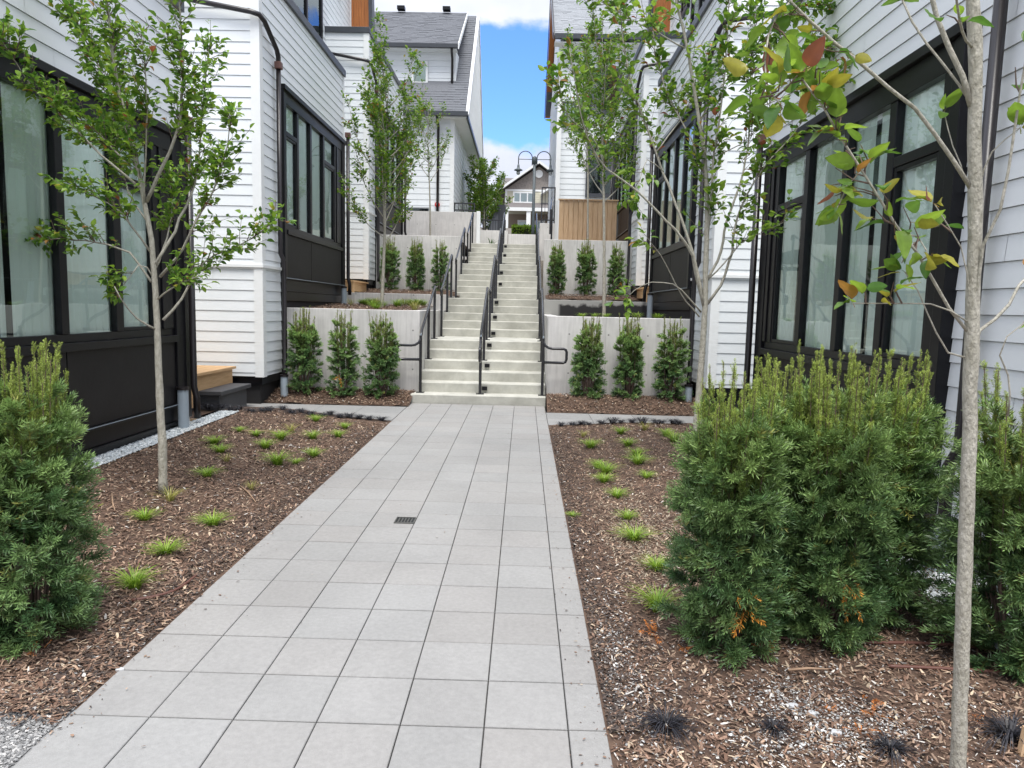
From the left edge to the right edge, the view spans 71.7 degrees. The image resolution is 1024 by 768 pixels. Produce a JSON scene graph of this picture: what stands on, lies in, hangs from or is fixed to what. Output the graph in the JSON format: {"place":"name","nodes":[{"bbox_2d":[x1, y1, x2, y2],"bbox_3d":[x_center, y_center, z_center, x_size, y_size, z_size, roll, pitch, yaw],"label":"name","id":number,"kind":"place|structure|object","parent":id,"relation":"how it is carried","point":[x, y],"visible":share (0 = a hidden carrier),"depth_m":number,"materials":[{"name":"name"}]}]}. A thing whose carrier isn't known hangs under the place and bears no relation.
{"place":"outdoors","nodes":[
{"label":"outdoors","id":0,"kind":"place"},
{"bbox_2d":[0,655,99,767],"bbox_3d":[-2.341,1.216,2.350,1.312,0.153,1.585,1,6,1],"label":"fine gravel","id":1,"kind":"structure","parent":0,"point":[20,752],"depth_m":2.58,"materials":[{"name":"grey gravel"}]},
{"bbox_2d":[0,406,390,729],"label":"bark mulch","id":2,"kind":"object","parent":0,"point":[16,687],"visible":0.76,"depth_m":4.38,"materials":[{"name":"brown wood"}]},
{"bbox_2d":[0,339,112,661],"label":"yew bush","id":3,"kind":"object","parent":2,"relation":"on","point":[38,429],"visible":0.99,"depth_m":3.07,"materials":[{"name":"green plant"}]},
{"bbox_2d":[103,563,161,590],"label":"grass tuft","id":4,"kind":"object","parent":2,"relation":"on","point":[134,581],"visible":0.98,"depth_m":3.79,"materials":[{"name":"green plant"}]},
{"bbox_2d":[0,0,296,493],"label":"young tree","id":5,"kind":"object","parent":2,"relation":"on","point":[109,64],"visible":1,"depth_m":5.01,"materials":[{"name":"green plant"}]},
{"bbox_2d":[83,410,238,470],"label":"drain gravel","id":6,"kind":"structure","parent":2,"relation":"on","point":[117,453],"depth_m":6.87,"materials":[{"name":"white gravel"}]},
{"bbox_2d":[139,535,187,555],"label":"grass tuft","id":7,"kind":"object","parent":2,"relation":"on","point":[167,549],"visible":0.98,"depth_m":4.27,"materials":[{"name":"green plant"}]},
{"bbox_2d":[132,574,196,601],"bbox_3d":[-1.828,1.094,3.785,0.086,0.022,0.403,4,7,25],"label":"drip hose","id":8,"kind":"object","parent":2,"relation":"on","point":[171,591],"visible":1,"depth_m":3.73,"materials":[{"name":"brown"}]},
{"bbox_2d":[176,386,188,428],"bbox_3d":[-3.521,0.332,7.588,0.130,0.610,0.130,1,6,1],"label":"drain standpipe","id":9,"kind":"object","parent":2,"relation":"on","point":[183,404],"visible":0.83,"depth_m":7.54,"materials":[{"name":"grey plastic"}]},
{"bbox_2d":[192,509,238,525],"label":"grass tuft","id":10,"kind":"object","parent":2,"relation":"on","point":[213,521],"visible":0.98,"depth_m":4.82,"materials":[{"name":"plant"}]},
{"bbox_2d":[1,227,585,704],"bbox_3d":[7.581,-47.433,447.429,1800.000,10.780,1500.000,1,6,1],"label":"terrain","id":11,"kind":"structure","parent":0,"point":[465,261],"depth_m":22.48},
{"bbox_2d":[0,0,200,462],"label":"townhouse","id":12,"kind":"structure","parent":11,"relation":"on","point":[107,354],"depth_m":6.05,"materials":[{"name":"white wood"}]},
{"bbox_2d":[0,42,186,402],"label":"window","id":13,"kind":"structure","parent":12,"relation":"in","point":[55,299],"depth_m":5.77,"materials":[{"name":"black glass"}]},
{"bbox_2d":[191,365,235,407],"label":"entry deck","id":14,"kind":"structure","parent":12,"relation":"attached to","point":[210,376],"depth_m":9.57,"materials":[{"name":"brown wood"}]},
{"bbox_2d":[181,0,350,403],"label":"townhouse","id":15,"kind":"structure","parent":11,"relation":"on","point":[283,75],"depth_m":10.32,"materials":[{"name":"white wood"}]},
{"bbox_2d":[280,83,346,284],"bbox_3d":[-3.615,-3.254,12.519,0.475,2.850,3.700,1,6,1],"label":"window","id":16,"kind":"structure","parent":15,"relation":"in","point":[313,153],"depth_m":12.10,"materials":[{"name":"black glass"}]},
{"bbox_2d":[293,0,406,289],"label":"townhouse","id":17,"kind":"structure","parent":11,"relation":"on","point":[342,28],"depth_m":16.78,"materials":[{"name":"white"}]},
{"bbox_2d":[293,0,322,39],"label":"window","id":18,"kind":"structure","parent":17,"relation":"in","point":[312,10],"depth_m":15.38,"materials":[{"name":"blue glass"}]},
{"bbox_2d":[375,108,403,234],"bbox_3d":[-3.330,-5.649,19.200,0.215,2.850,3.700,1,6,1],"label":"window","id":19,"kind":"structure","parent":17,"relation":"in","point":[388,147],"depth_m":19.52,"materials":[{"name":"black glass"}]},
{"bbox_2d":[285,308,421,406],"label":"retaining wall","id":20,"kind":"structure","parent":11,"relation":"on","point":[406,324],"depth_m":11.07,"materials":[{"name":"concrete"}]},
{"bbox_2d":[347,292,445,309],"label":"retaining wall","id":21,"kind":"structure","parent":11,"relation":"on","point":[388,296],"depth_m":14.94,"materials":[{"name":"concrete"}]},
{"bbox_2d":[376,235,460,297],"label":"retaining wall","id":22,"kind":"structure","parent":11,"relation":"on","point":[403,244],"depth_m":17.69,"materials":[{"name":"concrete"}]},
{"bbox_2d":[375,5,483,211],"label":"gabled house","id":23,"kind":"structure","parent":11,"relation":"on","point":[448,45],"depth_m":23.98,"materials":[{"name":"white"}]},
{"bbox_2d":[411,60,427,82],"bbox_3d":[-3.124,-10.549,23.971,0.550,0.750,0.050,1,6,1],"label":"window","id":24,"kind":"structure","parent":23,"relation":"in","point":[424,74],"depth_m":23.98,"materials":[{"name":"white glass"}]},
{"bbox_2d":[418,310,445,369],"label":"retaining wall","id":25,"kind":"structure","parent":11,"relation":"on","point":[424,346],"depth_m":11.90,"materials":[{"name":"concrete"}]},
{"bbox_2d":[403,211,476,258],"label":"retaining wall","id":26,"kind":"structure","parent":11,"relation":"on","point":[448,223],"depth_m":23.12,"materials":[{"name":"concrete"}]},
{"bbox_2d":[411,243,545,406],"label":"concrete staircase","id":27,"kind":"structure","parent":11,"relation":"on","point":[511,370],"depth_m":12.30,"materials":[{"name":"grey concrete"}]},
{"bbox_2d":[397,286,437,392],"bbox_3d":[-1.548,-0.807,11.743,0.441,1.699,1.830,1,6,1],"label":"handrail","id":28,"kind":"object","parent":27,"relation":"on","point":[427,314],"visible":0.92,"depth_m":11.47,"materials":[{"name":"black metal"}]},
{"bbox_2d":[438,254,453,336],"bbox_3d":[-1.324,-1.849,14.390,0.120,1.696,2.022,1,6,1],"label":"handrail","id":29,"kind":"object","parent":27,"relation":"on","point":[450,264],"visible":0.98,"depth_m":14.43,"materials":[{"name":"black metal"}]},
{"bbox_2d":[455,227,465,297],"bbox_3d":[-1.255,-2.995,17.244,0.120,1.848,2.342,1,6,1],"label":"handrail","id":30,"kind":"object","parent":27,"relation":"on","point":[462,244],"visible":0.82,"depth_m":17.44,"materials":[{"name":"black metal"}]},
{"bbox_2d":[476,287,489,394],"bbox_3d":[-0.465,-0.770,11.633,0.120,1.699,2.020,1,6,1],"label":"handrail","id":31,"kind":"object","parent":27,"relation":"on","point":[483,334],"visible":0.98,"depth_m":11.62,"materials":[{"name":"black metal"}]},
{"bbox_2d":[488,255,496,337],"bbox_3d":[-0.399,-1.826,14.376,0.120,1.696,2.022,1,6,1],"label":"handrail","id":32,"kind":"object","parent":27,"relation":"on","point":[492,291],"visible":0.96,"depth_m":14.40,"materials":[{"name":"black metal"}]},
{"bbox_2d":[495,228,501,297],"bbox_3d":[-0.330,-2.973,17.231,0.120,1.848,2.342,1,6,1],"label":"handrail","id":33,"kind":"object","parent":27,"relation":"on","point":[498,258],"visible":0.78,"depth_m":17.21,"materials":[{"name":"black metal"}]},
{"bbox_2d":[536,256,541,338],"bbox_3d":[0.560,-1.803,14.363,0.120,1.696,2.022,1,6,1],"label":"handrail","id":34,"kind":"object","parent":27,"relation":"on","point":[539,284],"visible":0.8,"depth_m":14.10,"materials":[{"name":"black metal"}]},
{"bbox_2d":[537,288,567,395],"bbox_3d":[0.657,-0.753,11.712,0.441,1.699,1.830,1,6,1],"label":"handrail","id":35,"kind":"object","parent":27,"relation":"on","point":[543,345],"visible":1,"depth_m":10.90,"materials":[{"name":"black metal"}]},
{"bbox_2d":[462,154,513,229],"bbox_3d":[-1.014,-7.010,27.082,1.966,3.452,2.234,3,6,15],"label":"young tree","id":36,"kind":"object","parent":11,"relation":"on","point":[482,174],"visible":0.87,"depth_m":26.73,"materials":[{"name":"green plant"}]},
{"bbox_2d":[480,230,507,243],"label":"retaining wall","id":37,"kind":"structure","parent":11,"relation":"on","point":[491,235],"depth_m":24.22,"materials":[{"name":"concrete"}]},
{"bbox_2d":[489,205,505,230],"bbox_3d":[-0.611,-6.042,26.585,0.720,1.350,0.120,1,6,1],"label":"privacy screen","id":38,"kind":"object","parent":11,"relation":"on","point":[498,215],"visible":0.57,"depth_m":26.52,"materials":[{"name":"grey"}]},
{"bbox_2d":[508,234,535,243],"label":"retaining wall","id":39,"kind":"structure","parent":11,"relation":"on","point":[521,238],"depth_m":24.21,"materials":[{"name":"concrete"}]},
{"bbox_2d":[511,224,535,234],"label":"boxwood hedge","id":40,"kind":"object","parent":11,"relation":"on","point":[521,229],"visible":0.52,"depth_m":29.14,"materials":[{"name":"green plant"}]},
{"bbox_2d":[499,161,548,228],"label":"beige house","id":41,"kind":"structure","parent":11,"relation":"on","point":[519,187],"depth_m":48.81,"materials":[{"name":"beige wood"}]},
{"bbox_2d":[513,192,531,202],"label":"window","id":42,"kind":"structure","parent":41,"relation":"in","point":[519,197],"depth_m":48.87,"materials":[{"name":"white glass"}]},
{"bbox_2d":[514,151,552,234],"bbox_3d":[0.842,-7.297,27.372,1.578,3.345,0.338,1,6,1],"label":"street lamp","id":43,"kind":"object","parent":11,"relation":"on","point":[534,159],"visible":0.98,"depth_m":27.24,"materials":[{"name":"black metal"}]},
{"bbox_2d":[539,223,554,259],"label":"retaining wall","id":44,"kind":"structure","parent":11,"relation":"on","point":[544,232],"depth_m":23.20,"materials":[{"name":"concrete"}]},
{"bbox_2d":[543,239,632,300],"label":"retaining wall","id":45,"kind":"structure","parent":11,"relation":"on","point":[570,247],"depth_m":17.65,"materials":[{"name":"concrete"}]},
{"bbox_2d":[544,300,646,317],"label":"retaining wall","id":46,"kind":"structure","parent":11,"relation":"on","point":[569,308],"depth_m":14.89,"materials":[{"name":"concrete"}]},
{"bbox_2d":[544,0,648,239],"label":"gabled house","id":47,"kind":"structure","parent":11,"relation":"on","point":[568,178],"depth_m":24.23,"materials":[{"name":"white"}]},
{"bbox_2d":[585,140,614,197],"bbox_3d":[3.027,-7.333,24.148,1.000,1.900,0.050,1,6,1],"label":"window","id":48,"kind":"structure","parent":47,"relation":"in","point":[594,191],"depth_m":24.20,"materials":[{"name":"grey glass"}]},
{"bbox_2d":[589,68,621,114],"bbox_3d":[3.136,-9.867,23.877,1.100,1.500,0.050,1,6,1],"label":"window","id":49,"kind":"structure","parent":47,"relation":"in","point":[609,86],"depth_m":23.88,"materials":[{"name":"grey glass"}]},
{"bbox_2d":[545,316,689,415],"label":"retaining wall","id":50,"kind":"structure","parent":11,"relation":"on","point":[562,331],"depth_m":11.03,"materials":[{"name":"concrete"}]},
{"bbox_2d":[610,0,704,301],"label":"townhouse","id":51,"kind":"structure","parent":11,"relation":"on","point":[647,79],"depth_m":16.80,"materials":[{"name":"white"}]},
{"bbox_2d":[613,111,633,228],"bbox_3d":[3.068,-5.529,19.456,0.215,2.850,3.560,1,6,1],"label":"window","id":52,"kind":"structure","parent":51,"relation":"in","point":[617,195],"depth_m":19.27,"materials":[{"name":"black glass"}]},
{"bbox_2d":[643,0,786,415],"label":"townhouse","id":53,"kind":"structure","parent":11,"relation":"on","point":[726,324],"depth_m":10.41,"materials":[{"name":"white wood"}]},
{"bbox_2d":[649,101,701,291],"bbox_3d":[3.044,-3.127,12.772,0.475,2.850,3.560,1,6,1],"label":"window","id":54,"kind":"structure","parent":53,"relation":"in","point":[676,171],"depth_m":12.51,"materials":[{"name":"black glass"}]},
{"bbox_2d":[739,0,1023,587],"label":"townhouse","id":55,"kind":"structure","parent":11,"relation":"on","point":[806,263],"depth_m":5.01,"materials":[{"name":"white wood"}]},
{"bbox_2d":[752,21,982,466],"bbox_3d":[2.893,-0.917,6.069,0.475,2.850,3.560,1,6,1],"label":"window","id":56,"kind":"structure","parent":55,"relation":"in","point":[799,290],"depth_m":5.39,"materials":[{"name":"black glass"}]},
{"bbox_2d":[192,403,406,420],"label":"side path","id":57,"kind":"structure","parent":0,"point":[391,413],"depth_m":10.07,"materials":[{"name":"grey concrete"}]},
{"bbox_2d":[192,383,250,416],"bbox_3d":[-4.094,0.213,9.597,0.750,0.355,1.000,1,6,1],"label":"entry step","id":58,"kind":"object","parent":57,"relation":"on","point":[232,394],"visible":0.45,"depth_m":9.33,"materials":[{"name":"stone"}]},
{"bbox_2d":[13,403,612,767],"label":"paved walk","id":59,"kind":"structure","parent":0,"point":[355,579],"depth_m":3.33,"materials":[{"name":"grey concrete"}]},
{"bbox_2d":[45,405,613,766],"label":"spilled mulch","id":60,"kind":"object","parent":59,"relation":"on","point":[301,622],"visible":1,"depth_m":3.16,"materials":[{"name":"wood"}]},
{"bbox_2d":[0,426,696,732],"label":"dark soil crumbs","id":61,"kind":"object","parent":59,"relation":"on","point":[610,721],"visible":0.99,"depth_m":3.38,"materials":[{"name":"brown soil"}]},
{"bbox_2d":[389,410,571,767],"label":"joint bedding","id":62,"kind":"object","parent":59,"relation":"in","point":[494,620],"depth_m":3.40,"materials":[{"name":"grey stone"}]},
{"bbox_2d":[264,386,414,405],"bbox_3d":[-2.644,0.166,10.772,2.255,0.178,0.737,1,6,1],"label":"bark mulch","id":63,"kind":"object","parent":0,"point":[337,401],"visible":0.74,"depth_m":10.67,"materials":[{"name":"brown wood"}]},
{"bbox_2d":[285,307,323,393],"bbox_3d":[-3.150,-0.518,10.788,0.596,1.361,0.570,1,6,1],"label":"yew bush","id":64,"kind":"object","parent":63,"relation":"on","point":[304,339],"visible":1,"depth_m":10.70,"materials":[{"name":"green plant"}]},
{"bbox_2d":[324,309,361,395],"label":"yew bush","id":65,"kind":"object","parent":63,"relation":"on","point":[339,360],"visible":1,"depth_m":10.68,"materials":[{"name":"green plant"}]},
{"bbox_2d":[359,311,400,398],"bbox_3d":[-1.980,-0.444,10.743,0.653,1.333,0.560,1,6,1],"label":"yew bush","id":66,"kind":"object","parent":63,"relation":"on","point":[381,358],"visible":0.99,"depth_m":10.66,"materials":[{"name":"green plant"}]},
{"bbox_2d":[300,303,432,309],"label":"bark mulch","id":67,"kind":"object","parent":0,"point":[381,308],"visible":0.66,"depth_m":12.61,"materials":[{"name":"wood"}]},
{"bbox_2d":[337,7,431,307],"bbox_3d":[-2.271,-3.870,12.812,1.746,5.078,1.663,-4,8,-39],"label":"young tree","id":68,"kind":"object","parent":67,"relation":"on","point":[374,109],"visible":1,"depth_m":12.56,"materials":[{"name":"green plant"}]},
{"bbox_2d":[347,289,457,295],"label":"planter soil","id":69,"kind":"structure","parent":0,"point":[393,291],"depth_m":16.83,"materials":[{"name":"soil"}]},
{"bbox_2d":[379,236,401,289],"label":"yew bush","id":70,"kind":"object","parent":69,"relation":"on","point":[391,260],"visible":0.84,"depth_m":17.21,"materials":[{"name":"green plant"}]},
{"bbox_2d":[405,236,425,290],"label":"yew bush","id":71,"kind":"object","parent":69,"relation":"on","point":[414,272],"visible":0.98,"depth_m":17.19,"materials":[{"name":"green plant"}]},
{"bbox_2d":[429,239,449,290],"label":"yew bush","id":72,"kind":"object","parent":69,"relation":"on","point":[442,268],"visible":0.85,"depth_m":17.20,"materials":[{"name":"green plant"}]},
{"bbox_2d":[374,0,550,226],"label":"sky","id":73,"kind":"structure","parent":0,"point":[513,33],"materials":[{"name":"blue"}]},
{"bbox_2d":[462,245,468,256],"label":"planter soil","id":74,"kind":"structure","parent":0,"point":[465,251],"depth_m":20.99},
{"bbox_2d":[413,79,452,235],"bbox_3d":[-2.306,-6.124,20.098,1.238,4.612,1.078,1,6,1],"label":"young tree","id":75,"kind":"object","parent":74,"relation":"on","point":[444,146],"visible":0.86,"depth_m":20.08,"materials":[{"name":"green plant"}]},
{"bbox_2d":[544,295,642,301],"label":"planter soil","id":76,"kind":"structure","parent":0,"point":[585,298],"depth_m":16.66,"materials":[{"name":"brown soil"}]},
{"bbox_2d":[546,241,567,294],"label":"yew bush","id":77,"kind":"object","parent":76,"relation":"on","point":[557,271],"visible":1,"depth_m":17.14,"materials":[{"name":"green plant"}]},
{"bbox_2d":[574,238,598,295],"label":"yew bush","id":78,"kind":"object","parent":76,"relation":"on","point":[585,271],"visible":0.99,"depth_m":17.12,"materials":[{"name":"green plant"}]},
{"bbox_2d":[606,242,626,296],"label":"yew bush","id":79,"kind":"object","parent":76,"relation":"on","point":[616,263],"visible":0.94,"depth_m":17.15,"materials":[{"name":"green plant"}]},
{"bbox_2d":[546,393,721,415],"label":"bark mulch","id":80,"kind":"object","parent":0,"point":[608,396],"visible":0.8,"depth_m":10.48,"materials":[{"name":"brown wood"}]},
{"bbox_2d":[568,313,607,399],"bbox_3d":[1.160,-0.386,10.731,0.560,1.386,0.653,-3,7,-35],"label":"yew bush","id":81,"kind":"object","parent":80,"relation":"on","point":[588,366],"visible":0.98,"depth_m":10.66,"materials":[{"name":"green plant"}]},
{"bbox_2d":[610,312,644,400],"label":"yew bush","id":82,"kind":"object","parent":80,"relation":"on","point":[630,360],"visible":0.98,"depth_m":10.66,"materials":[{"name":"green plant"}]},
{"bbox_2d":[650,317,692,402],"bbox_3d":[2.392,-0.327,10.662,0.674,1.389,0.577,6,8,37],"label":"yew bush","id":83,"kind":"object","parent":80,"relation":"on","point":[670,367],"visible":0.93,"depth_m":10.59,"materials":[{"name":"green plant"}]},
{"bbox_2d":[546,413,723,424],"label":"side path","id":84,"kind":"structure","parent":0,"point":[555,418],"depth_m":9.84,"materials":[{"name":"grey concrete"}]},
{"bbox_2d":[548,422,1023,767],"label":"bark mulch","id":85,"kind":"object","parent":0,"point":[627,738],"visible":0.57,"depth_m":2.89,"materials":[{"name":"brown wood"}]},
{"bbox_2d":[609,521,660,542],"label":"grass tuft","id":86,"kind":"object","parent":85,"relation":"on","point":[632,536],"visible":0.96,"depth_m":4.71,"materials":[{"name":"green plant"}]},
{"bbox_2d":[583,480,699,603],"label":"pale mulch","id":87,"kind":"object","parent":85,"relation":"on","point":[646,556],"visible":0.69,"depth_m":4.75,"materials":[{"name":"beige wood"}]},
{"bbox_2d":[628,581,685,612],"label":"grass tuft","id":88,"kind":"object","parent":85,"relation":"on","point":[658,598],"visible":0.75,"depth_m":3.69,"materials":[{"name":"green plant"}]},
{"bbox_2d":[622,702,711,752],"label":"mondo grass","id":89,"kind":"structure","parent":85,"relation":"on","point":[662,722],"depth_m":2.64,"materials":[{"name":"black plant"}]},
{"bbox_2d":[538,0,855,430],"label":"young tree","id":90,"kind":"object","parent":85,"relation":"on","point":[692,96],"visible":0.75,"depth_m":6.04,"materials":[{"name":"green plant"}]},
{"bbox_2d":[651,358,798,676],"bbox_3d":[0.991,0.571,3.203,0.660,1.402,0.642,1,6,1],"label":"yew bush","id":91,"kind":"object","parent":85,"relation":"on","point":[729,537],"visible":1,"depth_m":3.08,"materials":[{"name":"green plant"}]},
{"bbox_2d":[746,715,799,741],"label":"mondo grass","id":92,"kind":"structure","parent":85,"relation":"on","point":[772,728],"depth_m":2.61,"materials":[{"name":"black plant"}]},
{"bbox_2d":[719,353,842,642],"bbox_3d":[1.278,0.542,3.356,0.660,1.372,0.572,-2,7,-29],"label":"yew bush","id":93,"kind":"object","parent":85,"relation":"on","point":[762,396],"visible":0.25,"depth_m":3.22,"materials":[{"name":"green plant"}]},
{"bbox_2d":[586,568,1021,767],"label":"gravel crumbs","id":94,"kind":"object","parent":85,"relation":"on","point":[796,718],"visible":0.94,"depth_m":2.69,"materials":[{"name":"grey gravel"}]},
{"bbox_2d":[768,339,908,658],"bbox_3d":[1.500,0.525,3.265,0.715,1.461,0.674,1,6,1],"label":"yew bush","id":95,"kind":"object","parent":85,"relation":"on","point":[858,512],"visible":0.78,"depth_m":3.14,"materials":[{"name":"green plant"}]},
{"bbox_2d":[722,0,1023,767],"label":"young tree","id":96,"kind":"object","parent":85,"relation":"on","point":[799,65],"visible":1,"depth_m":2.07,"materials":[{"name":"green plant"}]},
{"bbox_2d":[768,636,981,648],"bbox_3d":[1.666,1.189,3.247,0.965,0.030,0.048,2,6,5],"label":"drip hose","id":97,"kind":"object","parent":85,"relation":"on","point":[889,642],"visible":0.56,"depth_m":3.24,"materials":[{"name":"brown"}]},
{"bbox_2d":[853,728,930,767],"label":"mondo grass","id":98,"kind":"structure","parent":85,"relation":"on","point":[892,745],"depth_m":2.46,"materials":[{"name":"black plant"}]},
{"bbox_2d":[827,349,961,633],"bbox_3d":[1.804,0.520,3.480,0.707,1.402,0.726,3,6,16],"label":"yew bush","id":99,"kind":"object","parent":85,"relation":"on","point":[911,422],"visible":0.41,"depth_m":3.33,"materials":[{"name":"green plant"}]},
{"bbox_2d":[887,664,1017,674],"bbox_3d":[1.899,1.216,3.010,0.582,0.017,0.031,2,6,5],"label":"drip hose","id":100,"kind":"object","parent":85,"relation":"on","point":[929,667],"visible":0.7,"depth_m":3.02,"materials":[{"name":"brown"}]},
{"bbox_2d":[887,555,1021,654],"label":"drain gravel","id":101,"kind":"structure","parent":85,"relation":"on","point":[934,592],"depth_m":3.84,"materials":[{"name":"gravel"}]},
{"bbox_2d":[911,360,1023,690],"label":"yew bush","id":102,"kind":"object","parent":85,"relation":"on","point":[999,510],"visible":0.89,"depth_m":3.04,"materials":[{"name":"green plant"}]},
{"bbox_2d":[949,707,1023,756],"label":"mondo grass","id":103,"kind":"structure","parent":85,"relation":"on","point":[1010,730],"depth_m":2.55,"materials":[{"name":"black plant"}]},
{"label":"planter soil","id":104,"kind":"structure","parent":0,"visible":0},
{"bbox_2d":[554,199,618,240],"bbox_3d":[2.110,-4.520,20.117,1.780,1.420,0.090,1,6,1],"label":"cedar fence","id":105,"kind":"object","parent":104,"relation":"on","point":[572,219],"visible":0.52,"depth_m":20.09,"materials":[{"name":"brown wood"}]},
{"bbox_2d":[558,24,627,239],"bbox_3d":[2.185,-6.663,19.051,1.966,6.113,1.858,1,6,1],"label":"young tree","id":106,"kind":"object","parent":104,"relation":"on","point":[623,121],"visible":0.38,"depth_m":18.91,"materials":[{"name":"green plant"}]},
{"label":"planter soil","id":107,"kind":"structure","parent":0,"visible":0},
{"bbox_2d":[568,4,642,316],"bbox_3d":[1.653,-3.861,12.666,1.375,5.470,1.239,1,6,1],"label":"young tree","id":108,"kind":"object","parent":107,"relation":"on","point":[604,57],"visible":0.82,"depth_m":12.50,"materials":[{"name":"green plant"}]},
{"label":"terrace path","id":109,"kind":"structure","parent":0,"visible":0},
{"bbox_2d":[345,280,368,292],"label":"entry deck","id":110,"kind":"structure","parent":109,"relation":"on","point":[358,286],"depth_m":15.97,"materials":[{"name":"brown wood"}]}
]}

